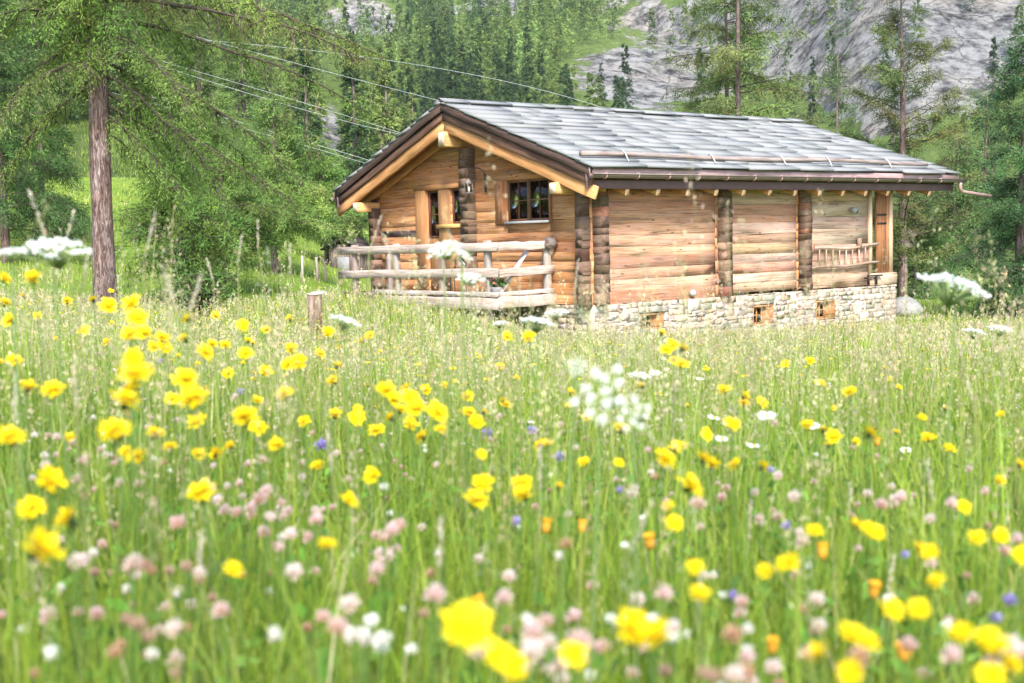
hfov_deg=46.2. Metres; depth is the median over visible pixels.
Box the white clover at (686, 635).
[678,629,690,677]
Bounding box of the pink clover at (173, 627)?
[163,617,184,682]
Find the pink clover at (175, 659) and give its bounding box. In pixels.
[165,650,184,682]
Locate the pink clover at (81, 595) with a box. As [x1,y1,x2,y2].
[79,552,91,667]
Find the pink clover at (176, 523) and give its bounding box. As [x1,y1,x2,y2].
[169,515,204,682]
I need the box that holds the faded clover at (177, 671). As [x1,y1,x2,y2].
[168,665,183,682]
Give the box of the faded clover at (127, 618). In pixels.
[121,611,134,682]
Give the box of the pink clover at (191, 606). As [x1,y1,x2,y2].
[184,599,195,661]
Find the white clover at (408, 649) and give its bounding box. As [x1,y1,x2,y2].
[405,643,417,682]
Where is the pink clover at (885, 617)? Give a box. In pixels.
[878,592,896,666]
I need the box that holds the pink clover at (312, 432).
[310,431,314,459]
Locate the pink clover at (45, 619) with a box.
[36,605,58,682]
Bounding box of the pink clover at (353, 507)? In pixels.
[346,476,362,588]
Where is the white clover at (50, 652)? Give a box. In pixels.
[43,644,59,682]
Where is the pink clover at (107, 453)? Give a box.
[101,451,109,526]
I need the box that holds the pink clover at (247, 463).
[244,459,252,499]
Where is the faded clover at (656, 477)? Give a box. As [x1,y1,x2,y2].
[650,473,658,615]
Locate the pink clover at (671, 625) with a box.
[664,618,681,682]
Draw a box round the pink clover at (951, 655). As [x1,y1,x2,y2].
[939,643,962,682]
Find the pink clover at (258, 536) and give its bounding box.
[250,499,261,580]
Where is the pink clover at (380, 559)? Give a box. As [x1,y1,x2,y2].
[375,555,397,659]
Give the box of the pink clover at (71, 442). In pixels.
[67,439,74,478]
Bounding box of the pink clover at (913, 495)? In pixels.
[910,492,917,534]
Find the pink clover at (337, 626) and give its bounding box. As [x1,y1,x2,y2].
[327,615,348,682]
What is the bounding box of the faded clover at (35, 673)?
[29,668,38,682]
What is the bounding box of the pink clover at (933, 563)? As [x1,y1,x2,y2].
[918,558,937,660]
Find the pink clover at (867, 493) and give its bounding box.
[859,489,872,581]
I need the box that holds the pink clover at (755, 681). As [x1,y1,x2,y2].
[743,676,758,682]
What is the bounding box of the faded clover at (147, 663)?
[141,649,151,682]
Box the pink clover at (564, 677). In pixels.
[552,671,569,682]
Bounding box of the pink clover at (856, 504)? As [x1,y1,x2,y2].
[854,501,860,588]
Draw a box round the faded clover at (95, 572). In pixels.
[89,566,100,682]
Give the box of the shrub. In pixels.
[163,261,243,323]
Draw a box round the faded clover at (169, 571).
[163,565,185,670]
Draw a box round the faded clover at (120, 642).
[115,638,126,682]
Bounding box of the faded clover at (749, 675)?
[740,662,755,682]
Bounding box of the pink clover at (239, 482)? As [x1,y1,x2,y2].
[235,478,244,536]
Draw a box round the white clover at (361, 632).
[358,627,370,677]
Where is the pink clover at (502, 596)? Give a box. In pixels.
[494,588,513,682]
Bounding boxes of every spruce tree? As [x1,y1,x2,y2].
[0,0,91,266]
[0,7,114,242]
[0,9,11,103]
[22,7,81,123]
[35,4,80,123]
[72,20,114,113]
[111,2,145,85]
[122,16,145,117]
[213,0,227,55]
[286,24,303,89]
[287,46,330,207]
[311,38,323,87]
[332,38,375,217]
[338,57,350,141]
[341,64,365,149]
[370,67,376,96]
[375,62,381,81]
[384,53,400,109]
[394,71,404,115]
[404,87,411,117]
[406,72,417,117]
[413,44,434,100]
[413,104,418,117]
[418,69,435,115]
[419,86,428,116]
[422,21,445,106]
[428,51,445,106]
[435,41,449,96]
[443,35,461,98]
[446,60,459,98]
[452,43,473,98]
[461,52,479,99]
[471,46,487,100]
[489,45,502,100]
[490,58,510,101]
[501,50,518,102]
[504,37,517,101]
[513,80,522,102]
[516,25,540,97]
[521,58,539,103]
[535,51,549,103]
[556,67,568,104]
[560,63,574,105]
[564,77,575,105]
[596,62,608,107]
[610,75,623,107]
[615,79,625,107]
[616,42,638,108]
[619,80,628,108]
[693,47,706,112]
[784,80,796,116]
[802,55,820,117]
[805,94,817,127]
[874,45,892,86]
[883,85,899,152]
[931,22,1023,319]
[938,90,1016,276]
[984,36,1003,107]
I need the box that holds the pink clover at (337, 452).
[332,450,342,550]
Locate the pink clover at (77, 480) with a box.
[71,475,89,548]
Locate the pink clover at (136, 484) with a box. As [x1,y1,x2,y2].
[135,479,142,552]
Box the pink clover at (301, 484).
[298,473,305,504]
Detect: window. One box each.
[337,257,349,270]
[436,188,460,227]
[493,172,552,223]
[641,312,663,328]
[752,304,773,325]
[815,300,834,319]
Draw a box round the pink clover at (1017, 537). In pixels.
[1011,532,1023,656]
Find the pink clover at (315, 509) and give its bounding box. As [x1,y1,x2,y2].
[310,506,320,645]
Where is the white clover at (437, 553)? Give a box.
[433,550,438,642]
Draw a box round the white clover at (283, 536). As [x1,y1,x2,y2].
[277,532,287,615]
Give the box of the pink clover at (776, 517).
[770,511,794,664]
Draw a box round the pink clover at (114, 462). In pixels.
[111,460,127,580]
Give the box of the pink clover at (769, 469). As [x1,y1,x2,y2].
[766,465,782,572]
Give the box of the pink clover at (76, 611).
[72,607,84,680]
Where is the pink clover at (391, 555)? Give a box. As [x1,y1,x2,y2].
[385,551,394,621]
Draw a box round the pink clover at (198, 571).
[192,566,205,682]
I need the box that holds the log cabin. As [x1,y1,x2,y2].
[330,98,991,343]
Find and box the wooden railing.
[812,238,878,269]
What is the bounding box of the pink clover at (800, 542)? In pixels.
[794,534,810,650]
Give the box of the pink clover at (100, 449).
[96,446,113,543]
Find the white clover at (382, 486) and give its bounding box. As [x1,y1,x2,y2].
[380,483,387,554]
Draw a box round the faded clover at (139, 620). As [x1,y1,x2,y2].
[130,614,147,682]
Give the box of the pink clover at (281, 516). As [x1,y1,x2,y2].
[278,513,287,616]
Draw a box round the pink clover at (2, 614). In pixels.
[0,610,7,635]
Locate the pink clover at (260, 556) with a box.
[257,524,266,594]
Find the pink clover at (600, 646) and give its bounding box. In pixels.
[593,638,612,682]
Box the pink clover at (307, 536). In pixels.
[303,532,312,654]
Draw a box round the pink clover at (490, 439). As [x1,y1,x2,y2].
[488,437,497,489]
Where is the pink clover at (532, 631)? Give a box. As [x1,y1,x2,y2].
[520,618,547,682]
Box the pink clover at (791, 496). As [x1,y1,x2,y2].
[780,489,800,647]
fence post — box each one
[301,256,303,282]
[315,257,318,280]
[322,259,326,281]
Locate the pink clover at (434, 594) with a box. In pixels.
[422,581,446,682]
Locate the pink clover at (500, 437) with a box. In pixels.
[496,413,502,498]
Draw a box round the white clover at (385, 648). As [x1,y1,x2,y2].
[372,640,388,682]
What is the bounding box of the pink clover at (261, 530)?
[258,526,275,682]
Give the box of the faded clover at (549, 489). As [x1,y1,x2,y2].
[547,487,553,563]
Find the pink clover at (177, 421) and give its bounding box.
[172,417,185,478]
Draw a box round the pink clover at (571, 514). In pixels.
[563,512,572,593]
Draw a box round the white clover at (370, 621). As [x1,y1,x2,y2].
[363,615,377,682]
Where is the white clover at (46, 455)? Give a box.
[40,452,49,502]
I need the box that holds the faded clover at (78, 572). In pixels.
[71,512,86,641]
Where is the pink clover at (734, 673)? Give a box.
[724,664,744,682]
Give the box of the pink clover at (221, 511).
[217,503,234,612]
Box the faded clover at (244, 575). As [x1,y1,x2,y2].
[239,571,258,647]
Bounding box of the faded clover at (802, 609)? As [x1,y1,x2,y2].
[793,604,806,682]
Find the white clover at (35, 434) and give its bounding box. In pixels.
[31,431,46,511]
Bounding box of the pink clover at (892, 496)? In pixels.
[888,494,897,581]
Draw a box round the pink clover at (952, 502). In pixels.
[944,497,957,640]
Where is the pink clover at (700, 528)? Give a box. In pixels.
[692,522,704,679]
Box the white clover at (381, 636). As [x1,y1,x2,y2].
[374,630,388,682]
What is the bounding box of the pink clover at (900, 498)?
[893,490,908,638]
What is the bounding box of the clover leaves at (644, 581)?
[0,367,1023,682]
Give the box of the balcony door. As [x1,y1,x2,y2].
[428,190,438,289]
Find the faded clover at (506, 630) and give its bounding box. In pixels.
[502,625,510,682]
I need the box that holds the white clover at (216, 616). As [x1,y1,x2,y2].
[210,609,220,682]
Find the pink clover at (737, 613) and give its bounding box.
[733,607,750,664]
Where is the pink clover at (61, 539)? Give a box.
[56,535,63,572]
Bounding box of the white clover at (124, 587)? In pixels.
[121,584,131,674]
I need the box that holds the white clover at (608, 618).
[605,613,616,682]
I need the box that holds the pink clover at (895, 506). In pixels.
[891,502,898,541]
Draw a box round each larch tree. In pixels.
[0,0,390,311]
[0,3,22,79]
[0,4,32,110]
[6,0,23,24]
[8,0,35,64]
[28,1,87,120]
[61,29,88,117]
[69,0,88,115]
[88,6,140,122]
[113,22,134,110]
[113,116,281,309]
[118,3,174,126]
[128,2,158,76]
[141,14,164,109]
[146,12,196,128]
[156,90,319,301]
[163,0,191,88]
[166,0,188,70]
[174,21,222,131]
[183,1,202,52]
[186,36,206,92]
[188,3,216,76]
[200,1,221,58]
[200,3,221,74]
[210,86,353,272]
[214,6,259,111]
[224,6,265,118]
[226,0,267,83]
[243,13,263,81]
[252,11,284,96]
[253,2,272,74]
[257,27,277,82]
[273,43,290,95]
[278,20,317,124]
[281,76,304,133]
[284,138,369,264]
[295,4,317,45]
[298,14,318,68]
[299,36,321,102]
[300,72,338,187]
[303,26,326,86]
[336,83,372,177]
[341,32,363,91]
[343,82,380,180]
[343,208,368,237]
[359,64,368,99]
[362,79,375,133]
[364,92,385,152]
[366,60,402,145]
[367,126,381,153]
[371,44,394,94]
[373,90,385,151]
[383,98,402,145]
[384,40,399,93]
[394,44,419,105]
[396,56,406,100]
[396,105,409,135]
[399,101,410,125]
[407,92,419,124]
[432,43,449,95]
[448,45,469,97]
[466,54,481,98]
[470,55,488,100]
[473,30,495,97]
[485,73,499,100]
[502,60,520,101]
[523,54,541,102]
[545,60,562,103]
[548,45,564,98]
[569,64,580,105]
[581,72,600,106]
[593,75,605,106]
[651,0,833,294]
[652,0,797,115]
[740,57,756,115]
[744,67,764,115]
[749,58,772,115]
[755,75,765,115]
[810,82,826,129]
[817,49,862,136]
[828,58,844,102]
[836,0,1004,296]
[872,191,972,299]
[893,134,1014,292]
[905,0,924,39]
[953,111,975,167]
[983,99,1007,174]
[997,79,1019,150]
[1007,3,1023,59]
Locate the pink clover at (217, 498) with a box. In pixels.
[212,493,240,642]
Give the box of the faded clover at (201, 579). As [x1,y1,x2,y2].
[195,576,208,679]
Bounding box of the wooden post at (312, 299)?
[307,292,322,340]
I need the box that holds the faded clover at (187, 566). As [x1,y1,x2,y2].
[180,560,192,681]
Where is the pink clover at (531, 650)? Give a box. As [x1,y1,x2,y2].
[518,638,544,682]
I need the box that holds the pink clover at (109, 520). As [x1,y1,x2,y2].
[106,518,112,598]
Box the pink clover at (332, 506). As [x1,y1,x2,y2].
[329,504,334,595]
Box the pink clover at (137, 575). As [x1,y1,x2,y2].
[130,571,142,682]
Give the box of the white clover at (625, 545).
[620,541,628,650]
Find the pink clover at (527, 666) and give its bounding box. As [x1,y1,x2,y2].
[522,663,535,673]
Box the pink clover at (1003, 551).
[997,545,1010,664]
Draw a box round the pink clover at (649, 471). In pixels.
[646,469,654,517]
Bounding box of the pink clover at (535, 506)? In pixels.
[531,503,543,541]
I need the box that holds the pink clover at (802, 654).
[798,645,811,682]
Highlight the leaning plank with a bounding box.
[501,250,529,291]
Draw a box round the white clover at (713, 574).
[708,570,717,635]
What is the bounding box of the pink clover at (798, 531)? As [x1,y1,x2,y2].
[795,528,813,664]
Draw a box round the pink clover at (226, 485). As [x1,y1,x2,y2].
[223,482,232,528]
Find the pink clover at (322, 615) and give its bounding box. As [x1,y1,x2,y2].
[315,610,330,682]
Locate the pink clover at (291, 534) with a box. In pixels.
[285,530,296,682]
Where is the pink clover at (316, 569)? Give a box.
[310,566,320,642]
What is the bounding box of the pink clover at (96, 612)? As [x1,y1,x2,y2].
[89,605,112,682]
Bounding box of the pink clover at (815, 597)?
[809,592,824,682]
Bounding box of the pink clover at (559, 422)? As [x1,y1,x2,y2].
[558,421,563,497]
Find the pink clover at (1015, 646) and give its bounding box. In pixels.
[1000,634,1021,679]
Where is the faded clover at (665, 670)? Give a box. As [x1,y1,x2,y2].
[657,663,672,682]
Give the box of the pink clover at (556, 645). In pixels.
[553,644,561,652]
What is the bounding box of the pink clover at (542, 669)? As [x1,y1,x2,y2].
[541,664,552,676]
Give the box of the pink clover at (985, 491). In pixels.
[980,486,989,662]
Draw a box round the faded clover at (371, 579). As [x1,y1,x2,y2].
[367,575,377,682]
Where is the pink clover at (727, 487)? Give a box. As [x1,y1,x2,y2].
[717,483,730,563]
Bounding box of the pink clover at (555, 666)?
[550,656,569,682]
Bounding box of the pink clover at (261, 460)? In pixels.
[258,456,267,513]
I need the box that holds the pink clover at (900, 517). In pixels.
[899,490,905,564]
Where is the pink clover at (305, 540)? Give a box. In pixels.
[302,539,310,622]
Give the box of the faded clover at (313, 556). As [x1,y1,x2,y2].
[310,514,314,618]
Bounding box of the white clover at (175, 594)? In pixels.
[172,590,179,654]
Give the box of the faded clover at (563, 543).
[559,537,572,584]
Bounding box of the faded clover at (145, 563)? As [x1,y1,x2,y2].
[139,558,152,682]
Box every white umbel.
[0,248,30,638]
[14,237,91,617]
[328,314,360,536]
[427,240,462,526]
[452,247,472,517]
[455,273,485,475]
[493,321,508,452]
[521,316,553,467]
[544,309,568,425]
[553,357,586,682]
[569,363,625,682]
[616,395,649,682]
[628,371,651,451]
[916,272,990,555]
[962,328,987,371]
[986,325,1012,358]
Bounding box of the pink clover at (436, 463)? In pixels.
[433,461,440,560]
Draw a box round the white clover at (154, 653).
[144,648,158,680]
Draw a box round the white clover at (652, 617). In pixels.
[647,613,658,682]
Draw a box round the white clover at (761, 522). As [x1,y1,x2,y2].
[758,518,765,623]
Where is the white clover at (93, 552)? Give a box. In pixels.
[88,548,97,660]
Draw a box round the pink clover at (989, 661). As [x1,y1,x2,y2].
[980,654,1000,666]
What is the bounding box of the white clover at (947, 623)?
[941,619,951,678]
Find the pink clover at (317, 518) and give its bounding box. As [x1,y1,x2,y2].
[308,512,323,656]
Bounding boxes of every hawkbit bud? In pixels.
[469,594,483,682]
[536,518,552,615]
[577,519,610,640]
[634,532,654,607]
[765,636,779,682]
[815,542,850,653]
[856,580,881,647]
[872,436,880,517]
[894,642,905,682]
[902,647,912,682]
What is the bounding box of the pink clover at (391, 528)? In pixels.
[383,521,414,682]
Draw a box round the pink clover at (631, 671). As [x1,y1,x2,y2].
[624,664,639,682]
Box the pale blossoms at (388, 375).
[1,293,1018,489]
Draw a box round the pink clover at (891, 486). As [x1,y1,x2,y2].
[886,482,895,579]
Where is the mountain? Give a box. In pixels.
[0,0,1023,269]
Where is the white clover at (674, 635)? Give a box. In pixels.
[665,629,679,682]
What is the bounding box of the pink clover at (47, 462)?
[39,459,49,518]
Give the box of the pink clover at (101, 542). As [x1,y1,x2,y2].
[96,538,108,623]
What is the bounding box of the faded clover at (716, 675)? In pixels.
[707,667,723,682]
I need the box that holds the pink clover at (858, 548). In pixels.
[853,544,862,619]
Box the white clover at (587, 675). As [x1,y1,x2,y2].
[585,668,596,681]
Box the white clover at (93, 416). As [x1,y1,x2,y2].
[91,415,95,446]
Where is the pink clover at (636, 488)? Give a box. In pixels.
[626,484,638,569]
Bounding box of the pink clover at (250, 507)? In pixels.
[244,501,262,666]
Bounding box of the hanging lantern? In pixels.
[464,167,486,193]
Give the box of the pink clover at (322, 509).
[320,507,325,554]
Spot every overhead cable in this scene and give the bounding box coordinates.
[115,93,362,162]
[121,88,366,159]
[162,37,602,107]
[162,61,399,132]
[172,69,396,133]
[199,37,434,99]
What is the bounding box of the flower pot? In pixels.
[486,278,509,292]
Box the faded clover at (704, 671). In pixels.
[696,665,710,682]
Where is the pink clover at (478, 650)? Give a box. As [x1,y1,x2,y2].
[463,640,491,682]
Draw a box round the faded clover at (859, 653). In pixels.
[847,645,869,682]
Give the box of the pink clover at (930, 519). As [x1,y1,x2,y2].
[924,513,936,631]
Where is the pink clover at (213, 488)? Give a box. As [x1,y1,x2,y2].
[209,483,229,632]
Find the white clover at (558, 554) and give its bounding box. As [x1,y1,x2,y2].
[555,551,571,668]
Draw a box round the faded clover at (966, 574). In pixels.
[963,571,970,623]
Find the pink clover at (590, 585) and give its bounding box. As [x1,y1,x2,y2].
[586,580,599,632]
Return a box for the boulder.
[896,297,923,315]
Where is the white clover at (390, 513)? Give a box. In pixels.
[386,510,393,520]
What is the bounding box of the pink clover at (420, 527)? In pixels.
[417,523,425,569]
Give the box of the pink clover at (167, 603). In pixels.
[162,600,171,682]
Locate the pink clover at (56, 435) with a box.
[52,432,60,511]
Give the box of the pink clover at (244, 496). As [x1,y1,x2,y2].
[238,492,247,560]
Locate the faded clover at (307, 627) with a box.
[302,622,311,682]
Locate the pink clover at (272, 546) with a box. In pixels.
[271,541,282,575]
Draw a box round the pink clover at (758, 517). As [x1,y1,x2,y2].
[754,513,763,601]
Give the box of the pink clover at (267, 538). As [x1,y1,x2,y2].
[264,511,271,588]
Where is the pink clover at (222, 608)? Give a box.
[213,601,230,682]
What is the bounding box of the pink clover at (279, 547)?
[274,542,284,670]
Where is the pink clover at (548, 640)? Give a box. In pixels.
[541,632,556,682]
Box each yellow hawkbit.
[0,271,31,530]
[0,297,11,464]
[0,312,35,528]
[0,425,27,682]
[5,353,29,523]
[16,495,46,682]
[18,293,38,473]
[20,379,38,495]
[22,526,65,682]
[24,269,67,599]
[33,311,45,414]
[36,465,80,681]
[40,380,66,644]
[51,505,86,682]
[61,296,76,408]
[65,432,75,602]
[77,324,94,455]
[89,296,103,435]
[97,297,117,576]
[97,417,138,682]
[101,338,110,420]
[109,389,149,682]
[116,361,153,671]
[119,445,131,601]
[120,293,139,489]
[120,325,142,555]
[123,346,142,609]
[123,382,166,674]
[125,308,148,642]
[125,448,163,680]
[138,324,152,557]
[141,361,145,484]
[145,426,166,622]
[147,340,160,542]
[148,363,153,412]
[154,331,175,535]
[159,340,185,535]
[162,441,185,549]
[164,392,193,553]
[169,368,221,675]
[176,333,187,545]
[176,386,209,655]
[181,312,192,471]
[186,413,206,563]
[186,478,231,678]
[192,448,206,559]
[196,343,213,583]
[207,339,228,495]
[209,452,219,526]
[210,310,219,484]
[210,447,240,667]
[219,340,241,490]
[221,367,237,505]
[222,440,234,610]
[222,561,247,682]
[231,405,259,682]
[235,319,258,469]
[237,347,263,504]
[243,337,252,438]
[248,419,269,598]
[251,395,263,482]
[259,364,273,546]
[260,326,268,435]
[266,436,285,619]
[275,386,309,620]
[280,356,304,512]
[285,342,308,499]
[286,314,296,434]
[290,354,310,560]
[297,415,311,528]
[309,460,324,608]
[314,349,327,495]
[317,537,336,682]
[322,326,336,482]
[326,375,337,520]
[328,407,342,538]
[334,361,344,494]
[340,490,358,679]
[347,408,365,559]
[352,404,370,526]
[359,337,363,448]
[362,466,380,679]
[365,331,382,458]
[368,424,384,558]
[375,380,395,676]
[384,411,395,545]
[387,392,417,613]
[396,405,407,555]
[399,382,410,531]
[399,389,419,592]
[403,416,431,602]
[404,397,427,682]
[415,429,428,566]
[416,399,420,511]
[419,384,430,489]
[426,400,448,668]
[431,414,433,545]
[433,425,456,597]
[439,600,492,682]
[440,381,454,474]
[460,389,482,514]
[460,407,476,582]
[463,489,488,662]
[467,415,484,527]
[468,415,484,673]
[472,474,504,640]
[475,449,486,577]
[480,408,486,473]
[483,636,512,682]
[496,363,506,414]
[499,400,511,486]
[499,651,527,682]
[500,397,504,552]
[503,330,519,474]
[511,475,531,647]
[512,483,544,651]
[522,331,547,541]
[533,438,555,576]
[543,439,553,581]
[555,482,570,623]
[558,641,587,682]
[565,403,569,457]
[568,388,574,444]
[578,456,588,619]
[580,413,592,522]
[613,422,629,558]
[613,458,624,616]
[616,607,648,682]
[636,381,643,491]
[638,616,670,682]
[650,448,675,682]
[657,328,672,472]
[659,344,672,489]
[661,500,674,682]
[664,514,682,682]
[667,338,679,506]
[669,356,677,452]
[669,446,686,538]
[670,440,681,559]
[672,358,689,502]
[674,471,703,677]
[677,441,687,592]
[679,342,698,547]
[686,559,704,682]
[690,584,710,682]
[695,451,714,667]
[700,427,710,486]
[701,430,717,546]
[703,456,721,596]
[716,384,736,498]
[723,416,740,682]
[727,457,739,624]
[739,398,749,485]
[741,391,750,561]
[755,460,778,662]
[756,563,775,682]
[757,396,768,490]
[775,552,798,682]
[780,360,789,449]
[796,419,816,595]
[802,357,815,458]
[803,641,827,682]
[805,524,823,682]
[811,380,825,555]
[818,425,828,541]
[820,428,843,577]
[820,441,831,509]
[837,658,863,682]
[838,622,865,659]
[841,386,856,555]
[850,517,861,645]
[851,437,864,571]
[851,630,880,682]
[861,521,872,625]
[863,426,877,680]
[866,524,884,682]
[880,597,903,682]
[894,384,902,457]
[894,429,899,491]
[904,598,930,682]
[911,541,926,652]
[917,413,928,511]
[918,432,936,534]
[918,544,938,679]
[926,572,946,682]
[943,443,951,548]
[946,446,959,501]
[948,622,972,682]
[956,499,971,622]
[968,530,985,682]
[973,626,1000,663]
[974,662,1008,682]
[983,634,1013,666]
[987,475,1005,658]
[991,526,1008,628]
[995,410,1004,524]
[1002,650,1023,682]
[1009,543,1023,682]
[1015,459,1023,509]
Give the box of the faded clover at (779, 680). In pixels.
[772,678,786,682]
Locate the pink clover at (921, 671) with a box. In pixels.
[916,667,932,682]
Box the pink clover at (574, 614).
[563,606,582,681]
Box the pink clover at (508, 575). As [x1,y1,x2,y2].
[501,570,516,642]
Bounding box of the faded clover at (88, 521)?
[81,492,95,577]
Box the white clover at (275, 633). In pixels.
[268,625,282,682]
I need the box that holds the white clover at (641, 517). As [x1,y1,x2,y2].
[637,515,644,584]
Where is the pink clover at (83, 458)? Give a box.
[76,455,95,581]
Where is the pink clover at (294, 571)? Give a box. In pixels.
[285,562,304,682]
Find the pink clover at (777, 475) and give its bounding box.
[772,470,782,616]
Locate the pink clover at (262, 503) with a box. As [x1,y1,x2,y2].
[258,500,276,582]
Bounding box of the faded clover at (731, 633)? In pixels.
[721,624,741,682]
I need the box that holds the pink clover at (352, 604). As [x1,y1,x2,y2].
[339,592,365,682]
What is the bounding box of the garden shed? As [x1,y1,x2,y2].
[320,237,370,270]
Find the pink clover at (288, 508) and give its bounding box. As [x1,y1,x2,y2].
[283,505,292,600]
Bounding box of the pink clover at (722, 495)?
[716,492,726,590]
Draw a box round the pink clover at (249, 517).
[245,510,257,631]
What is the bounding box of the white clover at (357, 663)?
[355,631,359,682]
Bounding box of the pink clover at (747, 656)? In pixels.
[737,647,754,663]
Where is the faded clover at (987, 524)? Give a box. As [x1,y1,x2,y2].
[984,521,992,546]
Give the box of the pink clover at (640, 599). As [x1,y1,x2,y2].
[629,592,653,680]
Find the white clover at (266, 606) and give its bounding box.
[264,586,272,647]
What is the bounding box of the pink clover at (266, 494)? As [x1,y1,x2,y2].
[263,493,269,659]
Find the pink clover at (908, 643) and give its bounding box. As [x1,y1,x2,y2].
[898,634,918,682]
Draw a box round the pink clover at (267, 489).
[260,484,273,644]
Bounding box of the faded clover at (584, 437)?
[582,436,594,498]
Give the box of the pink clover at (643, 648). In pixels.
[635,641,653,682]
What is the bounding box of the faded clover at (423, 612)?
[418,608,434,682]
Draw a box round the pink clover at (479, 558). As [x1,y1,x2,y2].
[474,553,484,674]
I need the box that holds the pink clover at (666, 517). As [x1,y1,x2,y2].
[662,497,668,580]
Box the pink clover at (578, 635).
[565,627,594,682]
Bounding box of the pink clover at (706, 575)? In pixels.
[694,570,708,638]
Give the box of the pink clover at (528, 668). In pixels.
[521,642,536,682]
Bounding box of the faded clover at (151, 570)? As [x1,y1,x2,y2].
[147,565,161,682]
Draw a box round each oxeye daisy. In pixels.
[634,374,642,450]
[649,370,662,438]
[708,415,720,485]
[715,436,727,501]
[727,409,743,496]
[747,443,763,506]
[756,412,776,622]
[810,423,822,479]
[900,447,910,470]
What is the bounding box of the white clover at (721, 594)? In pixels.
[715,591,727,654]
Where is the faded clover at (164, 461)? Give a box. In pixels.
[162,459,166,599]
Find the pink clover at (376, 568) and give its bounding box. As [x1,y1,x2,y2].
[369,559,394,682]
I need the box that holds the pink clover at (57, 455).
[52,452,64,547]
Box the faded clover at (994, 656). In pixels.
[987,651,1003,663]
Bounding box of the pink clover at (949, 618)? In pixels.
[944,615,954,645]
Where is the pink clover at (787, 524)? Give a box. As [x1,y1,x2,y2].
[781,520,792,623]
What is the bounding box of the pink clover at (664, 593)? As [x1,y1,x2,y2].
[654,584,672,682]
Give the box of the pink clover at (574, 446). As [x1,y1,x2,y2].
[573,445,586,560]
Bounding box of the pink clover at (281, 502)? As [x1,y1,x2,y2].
[277,499,299,665]
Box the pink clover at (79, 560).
[66,553,87,682]
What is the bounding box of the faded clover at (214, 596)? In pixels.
[207,593,220,676]
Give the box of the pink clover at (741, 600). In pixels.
[733,594,749,680]
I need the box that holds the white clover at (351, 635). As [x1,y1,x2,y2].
[343,626,360,682]
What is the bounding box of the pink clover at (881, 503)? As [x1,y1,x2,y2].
[867,498,888,618]
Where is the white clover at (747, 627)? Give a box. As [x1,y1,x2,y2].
[741,622,753,682]
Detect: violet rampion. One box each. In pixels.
[238,387,250,433]
[314,437,327,505]
[482,428,491,497]
[511,515,519,626]
[527,424,536,485]
[553,451,575,533]
[613,486,623,585]
[728,590,736,682]
[900,550,908,620]
[990,612,1002,626]
[1002,591,1017,681]
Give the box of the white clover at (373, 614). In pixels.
[368,612,385,682]
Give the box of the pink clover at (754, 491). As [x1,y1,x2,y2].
[750,487,758,580]
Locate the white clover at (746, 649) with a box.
[740,644,752,664]
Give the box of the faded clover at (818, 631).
[807,627,825,682]
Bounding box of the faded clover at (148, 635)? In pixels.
[142,629,156,682]
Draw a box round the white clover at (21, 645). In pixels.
[18,624,27,682]
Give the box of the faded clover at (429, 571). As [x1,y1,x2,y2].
[423,567,436,676]
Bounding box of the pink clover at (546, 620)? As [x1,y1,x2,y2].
[538,613,553,682]
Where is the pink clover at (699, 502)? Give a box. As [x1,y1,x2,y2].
[690,497,705,620]
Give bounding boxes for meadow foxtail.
[12,372,33,598]
[27,188,49,634]
[66,208,91,526]
[70,247,89,586]
[72,350,94,626]
[143,210,161,592]
[160,265,211,599]
[188,273,211,623]
[197,531,229,674]
[206,259,217,468]
[237,234,242,487]
[257,220,295,492]
[288,244,302,519]
[326,432,346,648]
[368,215,381,466]
[381,232,397,522]
[436,515,442,682]
[448,230,467,559]
[518,261,524,537]
[532,443,542,617]
[573,259,600,521]
[627,500,657,677]
[697,568,703,665]
[737,499,752,622]
[837,481,852,589]
[886,552,895,659]
[926,457,941,620]
[951,337,961,537]
[965,374,984,547]
[1005,312,1015,514]
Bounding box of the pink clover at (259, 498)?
[253,492,285,682]
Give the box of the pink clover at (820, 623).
[811,616,828,682]
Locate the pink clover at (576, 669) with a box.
[569,650,591,682]
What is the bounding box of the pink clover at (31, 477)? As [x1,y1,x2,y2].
[29,474,40,529]
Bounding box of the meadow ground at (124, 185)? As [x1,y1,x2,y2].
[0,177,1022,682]
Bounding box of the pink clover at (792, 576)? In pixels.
[790,569,802,682]
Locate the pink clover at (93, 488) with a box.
[91,487,106,562]
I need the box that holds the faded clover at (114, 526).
[112,522,124,623]
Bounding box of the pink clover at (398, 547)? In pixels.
[389,544,401,656]
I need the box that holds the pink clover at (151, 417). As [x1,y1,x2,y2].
[150,416,153,473]
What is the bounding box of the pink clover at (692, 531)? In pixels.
[689,498,696,619]
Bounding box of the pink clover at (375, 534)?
[371,530,385,589]
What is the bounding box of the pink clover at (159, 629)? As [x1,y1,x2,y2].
[153,623,165,681]
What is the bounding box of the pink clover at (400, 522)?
[389,518,406,682]
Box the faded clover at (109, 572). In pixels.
[108,570,111,675]
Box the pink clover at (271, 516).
[267,513,290,674]
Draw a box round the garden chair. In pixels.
[450,253,466,290]
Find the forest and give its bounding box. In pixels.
[116,0,982,105]
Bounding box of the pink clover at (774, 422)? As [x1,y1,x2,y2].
[771,419,777,503]
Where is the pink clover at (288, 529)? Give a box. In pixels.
[284,527,297,644]
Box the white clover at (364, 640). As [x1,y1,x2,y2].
[359,630,375,682]
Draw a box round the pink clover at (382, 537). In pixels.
[379,533,389,630]
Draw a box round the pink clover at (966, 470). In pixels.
[961,465,972,512]
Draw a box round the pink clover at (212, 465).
[210,462,229,612]
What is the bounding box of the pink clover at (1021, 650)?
[1011,639,1023,682]
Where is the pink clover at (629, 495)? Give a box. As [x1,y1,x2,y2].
[625,488,653,661]

